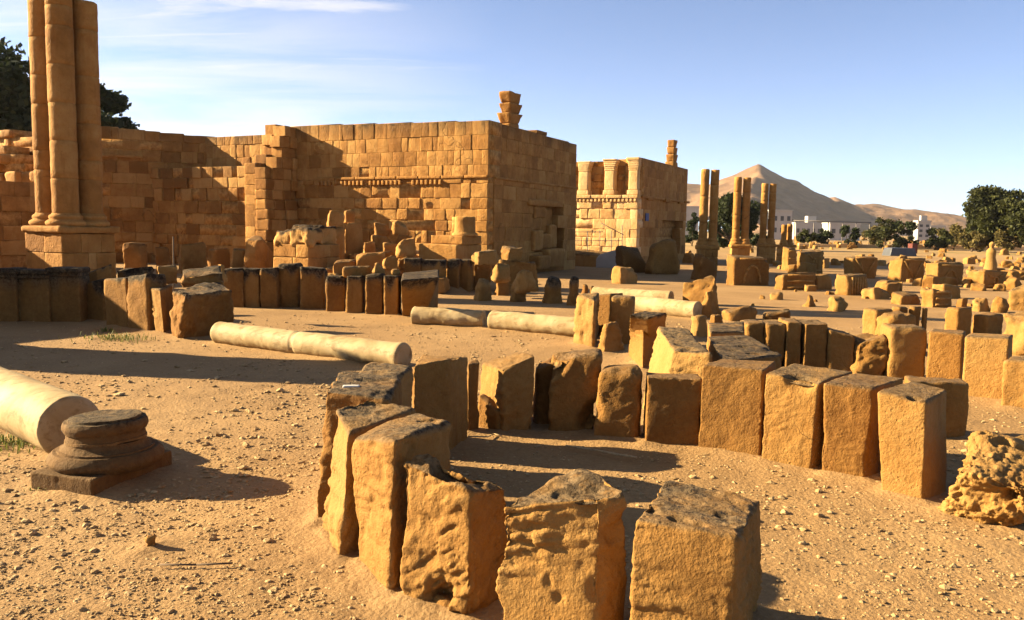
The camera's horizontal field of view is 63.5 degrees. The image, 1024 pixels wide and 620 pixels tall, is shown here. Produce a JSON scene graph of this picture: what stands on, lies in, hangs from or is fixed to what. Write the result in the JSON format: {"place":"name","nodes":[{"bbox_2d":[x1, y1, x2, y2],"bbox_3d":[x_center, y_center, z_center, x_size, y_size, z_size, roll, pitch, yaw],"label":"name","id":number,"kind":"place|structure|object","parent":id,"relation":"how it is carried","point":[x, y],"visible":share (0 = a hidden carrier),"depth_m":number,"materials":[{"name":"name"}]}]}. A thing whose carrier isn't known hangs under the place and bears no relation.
{"place":"outdoors","nodes":[
{"label":"outdoors","id":0,"kind":"place"},
{"bbox_2d":[0,231,1023,619],"bbox_3d":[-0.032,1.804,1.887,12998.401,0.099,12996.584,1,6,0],"label":"ground","id":1,"kind":"structure","parent":0,"point":[306,531],"depth_m":6.50,"materials":[{"name":"sand"}]},
{"bbox_2d":[0,267,25,321],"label":"upright stone","id":2,"kind":"object","parent":1,"relation":"on","point":[9,301],"visible":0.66,"depth_m":16.14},
{"bbox_2d":[0,37,31,131],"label":"dark tree","id":3,"kind":"object","parent":1,"relation":"on","point":[15,104],"visible":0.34,"depth_m":53.61,"materials":[{"name":"green plant"}]},
{"bbox_2d":[0,130,34,182],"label":"ruined wall","id":4,"kind":"structure","parent":1,"relation":"on","point":[16,158],"depth_m":32.36,"materials":[{"name":"stone"}]},
{"bbox_2d":[0,181,38,267],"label":"stepped wall","id":5,"kind":"structure","parent":1,"relation":"on","point":[17,206],"depth_m":27.14,"materials":[{"name":"stone"}]},
{"bbox_2d":[16,268,51,321],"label":"upright stone","id":6,"kind":"object","parent":1,"relation":"on","point":[34,287],"visible":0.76,"depth_m":16.23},
{"bbox_2d":[0,366,97,452],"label":"marble shaft","id":7,"kind":"object","parent":1,"relation":"on","point":[36,413],"visible":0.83,"depth_m":7.06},
{"bbox_2d":[45,266,89,321],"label":"upright stone","id":8,"kind":"object","parent":1,"relation":"on","point":[68,285],"visible":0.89,"depth_m":16.32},
{"bbox_2d":[21,0,119,277],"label":"clustered pillar","id":9,"kind":"structure","parent":1,"relation":"on","point":[69,223],"depth_m":23.49,"materials":[{"name":"stone"}]},
{"bbox_2d":[87,279,106,320],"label":"upright stone","id":10,"kind":"object","parent":1,"relation":"on","point":[96,301],"visible":0.5,"depth_m":16.54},
{"bbox_2d":[30,409,171,495],"bbox_3d":[-3.155,1.089,6.429,0.826,0.581,0.863,3,6,16],"label":"column base","id":11,"kind":"object","parent":1,"relation":"on","point":[97,452],"visible":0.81,"depth_m":6.16,"materials":[{"name":"stone"}]},
{"bbox_2d":[104,277,127,326],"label":"upright stone","id":12,"kind":"object","parent":1,"relation":"on","point":[115,294],"visible":0.45,"depth_m":15.58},
{"bbox_2d":[100,83,139,129],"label":"dark tree","id":13,"kind":"object","parent":1,"relation":"on","point":[112,103],"visible":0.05,"depth_m":58.58,"materials":[{"name":"green plant"}]},
{"bbox_2d":[122,242,147,268],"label":"fallen block","id":14,"kind":"object","parent":1,"relation":"on","point":[134,255],"depth_m":30.08,"materials":[{"name":"stone"}]},
{"bbox_2d":[127,273,165,330],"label":"upright stone","id":15,"kind":"object","parent":1,"relation":"on","point":[139,307],"visible":0.61,"depth_m":15.14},
{"bbox_2d":[150,284,173,331],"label":"upright stone","id":16,"kind":"object","parent":1,"relation":"on","point":[162,302],"visible":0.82,"depth_m":14.97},
{"bbox_2d":[102,126,255,266],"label":"shaded corner wall","id":17,"kind":"structure","parent":1,"relation":"on","point":[161,189],"depth_m":39.47,"materials":[{"name":"stone"}]},
{"bbox_2d":[178,242,206,273],"bbox_3d":[-12.551,-2.009,32.485,1.008,1.316,0.660,-3,7,-36],"label":"fallen block","id":18,"kind":"object","parent":1,"relation":"on","point":[192,256],"depth_m":32.23,"materials":[{"name":"stone"}]},
{"bbox_2d":[169,282,233,337],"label":"upright stone","id":19,"kind":"object","parent":1,"relation":"on","point":[200,309],"visible":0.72,"depth_m":14.42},
{"bbox_2d":[180,265,223,287],"bbox_3d":[-5.854,-0.622,15.622,0.810,0.417,0.565,-2,6,-26],"label":"carved fragment","id":20,"kind":"object","parent":19,"relation":"on","point":[193,277],"visible":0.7,"depth_m":15.49,"materials":[{"name":"stone"}]},
{"bbox_2d":[224,268,244,306],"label":"upright stone","id":21,"kind":"object","parent":1,"relation":"on","point":[235,282],"visible":0.46,"depth_m":19.71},
{"bbox_2d":[243,268,260,307],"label":"upright stone","id":22,"kind":"object","parent":1,"relation":"on","point":[252,286],"visible":0.61,"depth_m":19.79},
{"bbox_2d":[244,236,272,267],"bbox_3d":[-9.367,-1.924,30.598,0.781,1.634,1.269,1,6,0],"label":"fallen block","id":23,"kind":"object","parent":1,"relation":"on","point":[258,252],"depth_m":30.11,"materials":[{"name":"stone"}]},
{"bbox_2d":[260,267,280,307],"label":"upright stone","id":24,"kind":"object","parent":1,"relation":"on","point":[269,289],"visible":0.87,"depth_m":19.75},
{"bbox_2d":[278,263,302,306],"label":"upright stone","id":25,"kind":"object","parent":1,"relation":"on","point":[290,280],"visible":0.75,"depth_m":19.95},
{"bbox_2d":[273,224,339,267],"bbox_3d":[-6.707,-1.730,26.992,1.704,2.119,1.656,4,6,26],"label":"broken pedestal","id":26,"kind":"object","parent":1,"relation":"on","point":[305,245],"visible":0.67,"depth_m":26.40,"materials":[{"name":"stone"}]},
{"bbox_2d":[210,322,411,365],"bbox_3d":[-3.212,0.517,12.772,4.026,0.389,0.391,5,7,32],"label":"marble shaft","id":27,"kind":"object","parent":1,"relation":"on","point":[362,350],"visible":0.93,"depth_m":12.47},
{"bbox_2d":[300,266,327,308],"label":"upright stone","id":28,"kind":"object","parent":1,"relation":"on","point":[312,291],"visible":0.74,"depth_m":19.67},
{"bbox_2d":[325,275,346,310],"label":"upright stone","id":29,"kind":"object","parent":1,"relation":"on","point":[335,288],"visible":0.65,"depth_m":19.18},
{"bbox_2d":[345,223,362,257],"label":"rubble block","id":30,"kind":"object","parent":1,"relation":"on","point":[353,239],"depth_m":29.65,"materials":[{"name":"stone"}]},
{"bbox_2d":[345,275,365,312],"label":"upright stone","id":31,"kind":"object","parent":1,"relation":"on","point":[355,297],"visible":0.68,"depth_m":18.82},
{"bbox_2d":[317,371,401,516],"bbox_3d":[-1.069,0.992,5.892,0.518,0.977,0.901,1,6,0],"label":"upright stone","id":32,"kind":"object","parent":1,"relation":"on","point":[378,389],"visible":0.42,"depth_m":5.59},
{"bbox_2d":[322,401,415,554],"bbox_3d":[-0.992,1.085,5.303,0.433,0.921,0.730,5,7,33],"label":"upright stone","id":33,"kind":"object","parent":1,"relation":"on","point":[340,522],"visible":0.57,"depth_m":5.12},
{"bbox_2d":[365,273,385,313],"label":"upright stone","id":34,"kind":"object","parent":1,"relation":"on","point":[374,286],"visible":0.74,"depth_m":18.66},
{"bbox_2d":[360,362,413,406],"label":"upright stone","id":35,"kind":"object","parent":1,"relation":"on","point":[403,374],"visible":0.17,"depth_m":6.60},
{"bbox_2d":[205,91,577,275],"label":"palace hall","id":36,"kind":"structure","parent":1,"relation":"on","point":[506,181],"depth_m":36.32,"materials":[{"name":"stone"}]},
{"bbox_2d":[384,275,401,314],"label":"upright stone","id":37,"kind":"object","parent":1,"relation":"on","point":[392,294],"visible":0.92,"depth_m":18.51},
{"bbox_2d":[351,413,450,588],"bbox_3d":[-0.694,1.137,4.949,0.459,0.923,0.867,3,6,21],"label":"upright stone","id":38,"kind":"object","parent":1,"relation":"on","point":[382,454],"visible":0.64,"depth_m":4.70,"materials":[{"name":"stone"}]},
{"bbox_2d":[401,270,438,315],"bbox_3d":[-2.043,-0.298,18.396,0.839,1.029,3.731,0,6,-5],"label":"upright stone","id":39,"kind":"object","parent":1,"relation":"on","point":[419,288],"visible":0.81,"depth_m":17.56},
{"bbox_2d":[413,355,468,449],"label":"upright stone","id":40,"kind":"object","parent":1,"relation":"on","point":[438,394],"visible":0.62,"depth_m":7.33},
{"bbox_2d":[411,306,486,326],"bbox_3d":[-1.282,0.153,16.764,1.528,0.396,0.393,3,6,16],"label":"marble shaft","id":41,"kind":"object","parent":1,"relation":"on","point":[445,316],"visible":0.91,"depth_m":16.61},
{"bbox_2d":[419,216,480,259],"bbox_3d":[-1.977,-1.930,27.782,1.745,2.427,1.632,4,6,28],"label":"column stub","id":42,"kind":"object","parent":1,"relation":"on","point":[462,240],"depth_m":27.21,"materials":[{"name":"stone"}]},
{"bbox_2d":[400,454,508,614],"bbox_3d":[-0.386,1.218,4.542,0.504,0.831,0.726,-4,8,-43],"label":"upright stone","id":43,"kind":"object","parent":1,"relation":"on","point":[456,540],"visible":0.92,"depth_m":4.38,"materials":[{"name":"stone"}]},
{"bbox_2d":[460,259,473,291],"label":"upright stone","id":44,"kind":"object","parent":1,"relation":"on","point":[467,276],"visible":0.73,"depth_m":25.71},
{"bbox_2d":[467,360,479,429],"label":"upright stone","id":45,"kind":"object","parent":1,"relation":"on","point":[472,389],"visible":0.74,"depth_m":8.01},
{"bbox_2d":[478,394,500,428],"bbox_3d":[-0.211,1.054,8.188,0.282,0.418,0.125,6,7,39],"label":"broken slab","id":46,"kind":"object","parent":1,"relation":"on","point":[490,415],"depth_m":8.14,"materials":[{"name":"stone"}]},
{"bbox_2d":[480,353,533,430],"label":"upright stone","id":47,"kind":"object","parent":1,"relation":"on","point":[507,385],"visible":0.78,"depth_m":8.10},
{"bbox_2d":[509,284,526,301],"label":"rock","id":48,"kind":"object","parent":1,"relation":"on","point":[514,297],"visible":0.4,"depth_m":22.49,"materials":[{"name":"stone"}]},
{"bbox_2d":[510,270,537,293],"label":"rock","id":49,"kind":"object","parent":48,"relation":"on","point":[524,281],"visible":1,"depth_m":21.69,"materials":[{"name":"stone"}]},
{"bbox_2d":[498,259,538,289],"bbox_3d":[0.179,-1.083,26.726,1.292,1.112,0.792,0,6,-14],"label":"stacked block","id":50,"kind":"object","parent":1,"relation":"on","point":[516,267],"depth_m":26.41,"materials":[{"name":"stone"}]},
{"bbox_2d":[487,310,598,336],"bbox_3d":[0.564,0.278,15.771,2.233,0.406,0.403,4,7,30],"label":"marble shaft","id":51,"kind":"object","parent":1,"relation":"on","point":[542,323],"visible":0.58,"depth_m":15.70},
{"bbox_2d":[532,358,553,423],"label":"upright stone","id":52,"kind":"object","parent":1,"relation":"on","point":[543,378],"visible":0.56,"depth_m":8.35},
{"bbox_2d":[542,276,562,303],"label":"rock","id":53,"kind":"object","parent":1,"relation":"on","point":[552,291],"visible":0.84,"depth_m":22.05,"materials":[{"name":"stone"}]},
{"bbox_2d":[496,468,626,619],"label":"upright stone","id":54,"kind":"object","parent":1,"relation":"on","point":[565,554],"visible":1,"depth_m":3.95,"materials":[{"name":"stone"}]},
{"bbox_2d":[548,348,602,430],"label":"upright stone","id":55,"kind":"object","parent":1,"relation":"on","point":[573,390],"visible":0.91,"depth_m":8.08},
{"bbox_2d":[573,293,599,346],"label":"upright stone","id":56,"kind":"object","parent":1,"relation":"on","point":[585,329],"visible":0.86,"depth_m":14.01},
{"bbox_2d":[597,293,622,335],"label":"upright stone","id":57,"kind":"object","parent":1,"relation":"on","point":[604,314],"visible":0.35,"depth_m":15.30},
{"bbox_2d":[598,321,624,351],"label":"rock","id":58,"kind":"object","parent":1,"relation":"on","point":[611,338],"visible":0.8,"depth_m":13.57,"materials":[{"name":"stone"}]},
{"bbox_2d":[594,364,642,436],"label":"upright stone","id":59,"kind":"object","parent":1,"relation":"on","point":[619,403],"visible":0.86,"depth_m":7.80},
{"bbox_2d":[611,295,634,343],"bbox_3d":[1.945,0.209,14.516,0.398,0.927,0.489,2,6,13],"label":"squared block","id":60,"kind":"object","parent":1,"relation":"on","point":[622,308],"depth_m":14.28,"materials":[{"name":"stone"}]},
{"bbox_2d":[611,266,637,283],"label":"squared block","id":61,"kind":"object","parent":1,"relation":"on","point":[622,275],"depth_m":30.82,"materials":[{"name":"stone"}]},
{"bbox_2d":[615,245,645,272],"bbox_3d":[5.644,-2.379,39.306,1.270,1.364,0.963,-1,6,-21],"label":"squared block","id":62,"kind":"object","parent":1,"relation":"on","point":[627,257],"depth_m":38.98,"materials":[{"name":"stone"}]},
{"bbox_2d":[575,140,689,262],"bbox_3d":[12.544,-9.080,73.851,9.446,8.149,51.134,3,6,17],"label":"gate tower","id":63,"kind":"structure","parent":1,"relation":"on","point":[643,201],"depth_m":50.44,"materials":[{"name":"stone"}]},
{"bbox_2d":[591,287,673,298],"bbox_3d":[3.378,-0.422,23.398,2.457,0.377,0.375,5,7,36],"label":"marble shaft","id":64,"kind":"object","parent":1,"relation":"on","point":[644,293],"visible":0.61,"depth_m":23.16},
{"bbox_2d":[629,311,666,367],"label":"upright stone","id":65,"kind":"object","parent":1,"relation":"on","point":[644,325],"visible":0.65,"depth_m":11.82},
{"bbox_2d":[645,239,679,273],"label":"rock","id":66,"kind":"object","parent":1,"relation":"on","point":[663,257],"visible":0.94,"depth_m":37.80,"materials":[{"name":"stone"}]},
{"bbox_2d":[627,295,702,317],"bbox_3d":[3.509,-0.074,19.679,0.433,0.437,2.146,-5,8,-45],"label":"marble shaft","id":67,"kind":"object","parent":1,"relation":"on","point":[677,308],"visible":0.7,"depth_m":19.28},
{"bbox_2d":[643,372,701,444],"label":"upright stone","id":68,"kind":"object","parent":1,"relation":"on","point":[672,406],"visible":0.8,"depth_m":7.63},
{"bbox_2d":[642,326,711,424],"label":"upright stone","id":69,"kind":"object","parent":1,"relation":"on","point":[679,350],"visible":0.41,"depth_m":8.61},
{"bbox_2d":[629,480,762,619],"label":"upright stone","id":70,"kind":"object","parent":1,"relation":"on","point":[696,554],"visible":1,"depth_m":3.65,"materials":[{"name":"stone"}]},
{"bbox_2d":[683,275,716,302],"bbox_3d":[5.125,-0.494,22.590,0.924,0.949,0.448,5,7,35],"label":"loose slab","id":71,"kind":"object","parent":1,"relation":"on","point":[696,290],"depth_m":22.45,"materials":[{"name":"stone"}]},
{"bbox_2d":[690,253,716,279],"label":"rock","id":72,"kind":"object","parent":1,"relation":"on","point":[703,267],"visible":0.83,"depth_m":33.91,"materials":[{"name":"stone"}]},
{"bbox_2d":[695,169,719,269],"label":"paired columns","id":73,"kind":"structure","parent":1,"relation":"on","point":[709,248],"depth_m":40.69,"materials":[{"name":"stone"}]},
{"bbox_2d":[706,321,744,349],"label":"upright stone","id":74,"kind":"object","parent":1,"relation":"on","point":[726,329],"visible":0.24,"depth_m":10.69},
{"bbox_2d":[707,192,760,248],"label":"broad tree","id":75,"kind":"object","parent":1,"relation":"on","point":[725,213],"visible":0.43,"depth_m":92.96,"materials":[{"name":"green plant"}]},
{"bbox_2d":[699,359,775,455],"bbox_3d":[2.109,0.920,7.719,0.550,0.868,0.719,4,6,27],"label":"upright stone","id":76,"kind":"object","parent":1,"relation":"on","point":[732,404],"visible":0.79,"depth_m":7.43,"materials":[{"name":"stone"}]},
{"bbox_2d":[722,306,756,320],"bbox_3d":[5.114,0.130,18.617,0.738,0.476,0.486,-1,6,-16],"label":"loose slab","id":77,"kind":"object","parent":1,"relation":"on","point":[740,313],"depth_m":18.45,"materials":[{"name":"stone"}]},
{"bbox_2d":[728,177,751,255],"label":"paired columns","id":78,"kind":"structure","parent":1,"relation":"on","point":[737,245],"depth_m":46.66,"materials":[{"name":"stone"}]},
{"bbox_2d":[708,335,781,368],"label":"upright stone","id":79,"kind":"object","parent":1,"relation":"on","point":[740,347],"visible":0.26,"depth_m":8.95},
{"bbox_2d":[726,254,768,284],"bbox_3d":[8.927,-1.486,31.298,1.546,1.243,0.700,0,6,-14],"label":"carved block","id":80,"kind":"object","parent":1,"relation":"on","point":[747,270],"depth_m":31.03,"materials":[{"name":"stone"}]},
{"bbox_2d":[756,183,776,263],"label":"paired columns","id":81,"kind":"structure","parent":1,"relation":"on","point":[766,248],"depth_m":52.62,"materials":[{"name":"stone"}]},
{"bbox_2d":[758,320,785,366],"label":"upright stone","id":82,"kind":"object","parent":1,"relation":"on","point":[774,335],"visible":0.32,"depth_m":11.66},
{"bbox_2d":[778,318,800,366],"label":"upright stone","id":83,"kind":"object","parent":1,"relation":"on","point":[792,344],"visible":0.62,"depth_m":11.63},
{"bbox_2d":[774,272,815,289],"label":"carved block","id":84,"kind":"object","parent":1,"relation":"on","point":[796,280],"depth_m":28.95,"materials":[{"name":"stone"}]},
{"bbox_2d":[762,364,852,467],"bbox_3d":[2.600,0.963,7.318,0.510,0.879,0.744,6,7,41],"label":"upright stone","id":85,"kind":"object","parent":1,"relation":"on","point":[794,418],"visible":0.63,"depth_m":7.10,"materials":[{"name":"stone"}]},
{"bbox_2d":[797,249,823,273],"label":"carved block","id":86,"kind":"object","parent":1,"relation":"on","point":[814,256],"depth_m":40.48,"materials":[{"name":"stone"}]},
{"bbox_2d":[797,319,827,367],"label":"upright stone","id":87,"kind":"object","parent":1,"relation":"on","point":[813,339],"visible":0.56,"depth_m":11.57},
{"bbox_2d":[826,327,854,370],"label":"upright stone","id":88,"kind":"object","parent":1,"relation":"on","point":[839,349],"visible":0.48,"depth_m":11.50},
{"bbox_2d":[835,273,867,294],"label":"carved block","id":89,"kind":"object","parent":1,"relation":"on","point":[852,284],"depth_m":27.07,"materials":[{"name":"stone"}]},
{"bbox_2d":[844,256,877,277],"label":"carved block","id":90,"kind":"object","parent":1,"relation":"on","point":[867,265],"depth_m":37.39,"materials":[{"name":"stone"}]},
{"bbox_2d":[822,373,902,476],"bbox_3d":[2.977,1.010,7.062,0.406,0.851,0.859,6,8,42],"label":"upright stone","id":91,"kind":"object","parent":1,"relation":"on","point":[851,435],"visible":0.7,"depth_m":6.81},
{"bbox_2d":[850,333,888,375],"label":"upright stone","id":92,"kind":"object","parent":1,"relation":"on","point":[870,354],"visible":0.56,"depth_m":11.36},
{"bbox_2d":[862,307,892,334],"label":"upright stone","id":93,"kind":"object","parent":1,"relation":"on","point":[869,318],"visible":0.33,"depth_m":14.78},
{"bbox_2d":[865,217,905,246],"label":"bush","id":94,"kind":"object","parent":1,"relation":"on","point":[886,231],"visible":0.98,"depth_m":111.26,"materials":[{"name":"green plant"}]},
{"bbox_2d":[875,310,915,335],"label":"rock","id":95,"kind":"object","parent":1,"relation":"on","point":[896,317],"visible":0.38,"depth_m":13.85,"materials":[{"name":"stone"}]},
{"bbox_2d":[880,323,926,379],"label":"upright stone","id":96,"kind":"object","parent":1,"relation":"on","point":[907,344],"visible":0.67,"depth_m":11.20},
{"bbox_2d":[887,258,925,280],"bbox_3d":[17.165,-1.722,36.034,1.473,1.122,0.814,-2,6,-24],"label":"carved block","id":97,"kind":"object","parent":1,"relation":"on","point":[902,269],"depth_m":35.69,"materials":[{"name":"stone"}]},
{"bbox_2d":[798,243,1023,250],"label":"boundary wall","id":98,"kind":"structure","parent":1,"relation":"on","point":[860,245],"depth_m":117.60,"materials":[{"name":"brick"}]},
{"bbox_2d":[877,382,946,498],"bbox_3d":[3.202,1.056,6.516,0.732,0.875,0.443,-5,8,-44],"label":"upright stone","id":99,"kind":"object","parent":1,"relation":"on","point":[912,435],"visible":0.96,"depth_m":6.30,"materials":[{"name":"stone"}]},
{"bbox_2d":[920,288,951,306],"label":"carved block","id":100,"kind":"object","parent":1,"relation":"on","point":[934,298],"depth_m":23.14,"materials":[{"name":"stone"}]},
{"bbox_2d":[904,375,968,437],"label":"upright stone","id":101,"kind":"object","parent":1,"relation":"on","point":[957,401],"visible":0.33,"depth_m":8.16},
{"bbox_2d":[923,227,954,249],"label":"bush","id":102,"kind":"object","parent":1,"relation":"on","point":[944,239],"visible":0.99,"depth_m":110.68,"materials":[{"name":"green plant"}]},
{"bbox_2d":[925,262,963,283],"bbox_3d":[17.872,-1.483,34.183,1.478,1.024,0.710,-1,6,-19],"label":"carved block","id":103,"kind":"object","parent":1,"relation":"on","point":[947,269],"depth_m":33.89,"materials":[{"name":"stone"}]},
{"bbox_2d":[926,329,965,378],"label":"upright stone","id":104,"kind":"object","parent":1,"relation":"on","point":[945,358],"visible":0.69,"depth_m":10.94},
{"bbox_2d":[944,307,971,334],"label":"upright stone","id":105,"kind":"object","parent":1,"relation":"on","point":[958,318],"visible":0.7,"depth_m":16.48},
{"bbox_2d":[956,230,989,251],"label":"bush","id":106,"kind":"object","parent":1,"relation":"on","point":[974,239],"visible":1,"depth_m":103.12,"materials":[{"name":"green plant"}]},
{"bbox_2d":[938,430,1023,526],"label":"boulder","id":107,"kind":"object","parent":1,"relation":"on","point":[987,487],"visible":0.88,"depth_m":5.70,"materials":[{"name":"stone"}]},
{"bbox_2d":[971,312,1002,333],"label":"upright stone","id":108,"kind":"object","parent":1,"relation":"on","point":[989,322],"visible":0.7,"depth_m":16.59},
{"bbox_2d":[962,333,1012,398],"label":"upright stone","id":109,"kind":"object","parent":1,"relation":"on","point":[986,355],"visible":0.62,"depth_m":10.14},
{"bbox_2d":[967,270,1007,287],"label":"carved block","id":110,"kind":"object","parent":1,"relation":"on","point":[989,278],"depth_m":31.93,"materials":[{"name":"stone"}]},
{"bbox_2d":[961,184,1023,248],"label":"broad tree","id":111,"kind":"object","parent":1,"relation":"on","point":[982,214],"visible":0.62,"depth_m":102.56,"materials":[{"name":"green plant"}]},
{"bbox_2d":[997,197,1023,244],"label":"broad tree","id":112,"kind":"object","parent":1,"relation":"on","point":[1013,221],"visible":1,"depth_m":98.99,"materials":[{"name":"green plant"}]},
{"bbox_2d":[1001,356,1023,408],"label":"upright stone","id":113,"kind":"object","parent":1,"relation":"on","point":[1012,388],"visible":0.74,"depth_m":9.57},
{"bbox_2d":[1003,311,1023,355],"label":"rock","id":114,"kind":"object","parent":1,"relation":"on","point":[1015,325],"visible":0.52,"depth_m":13.77,"materials":[{"name":"stone"}]},
{"bbox_2d":[0,0,1023,230],"label":"sky","id":115,"kind":"structure","parent":0,"point":[902,104],"materials":[{"name":"blue"}]},
{"bbox_2d":[678,164,966,236],"bbox_3d":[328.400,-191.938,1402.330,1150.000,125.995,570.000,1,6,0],"label":"mountain","id":116,"kind":"structure","parent":0,"point":[800,200],"depth_m":1369.45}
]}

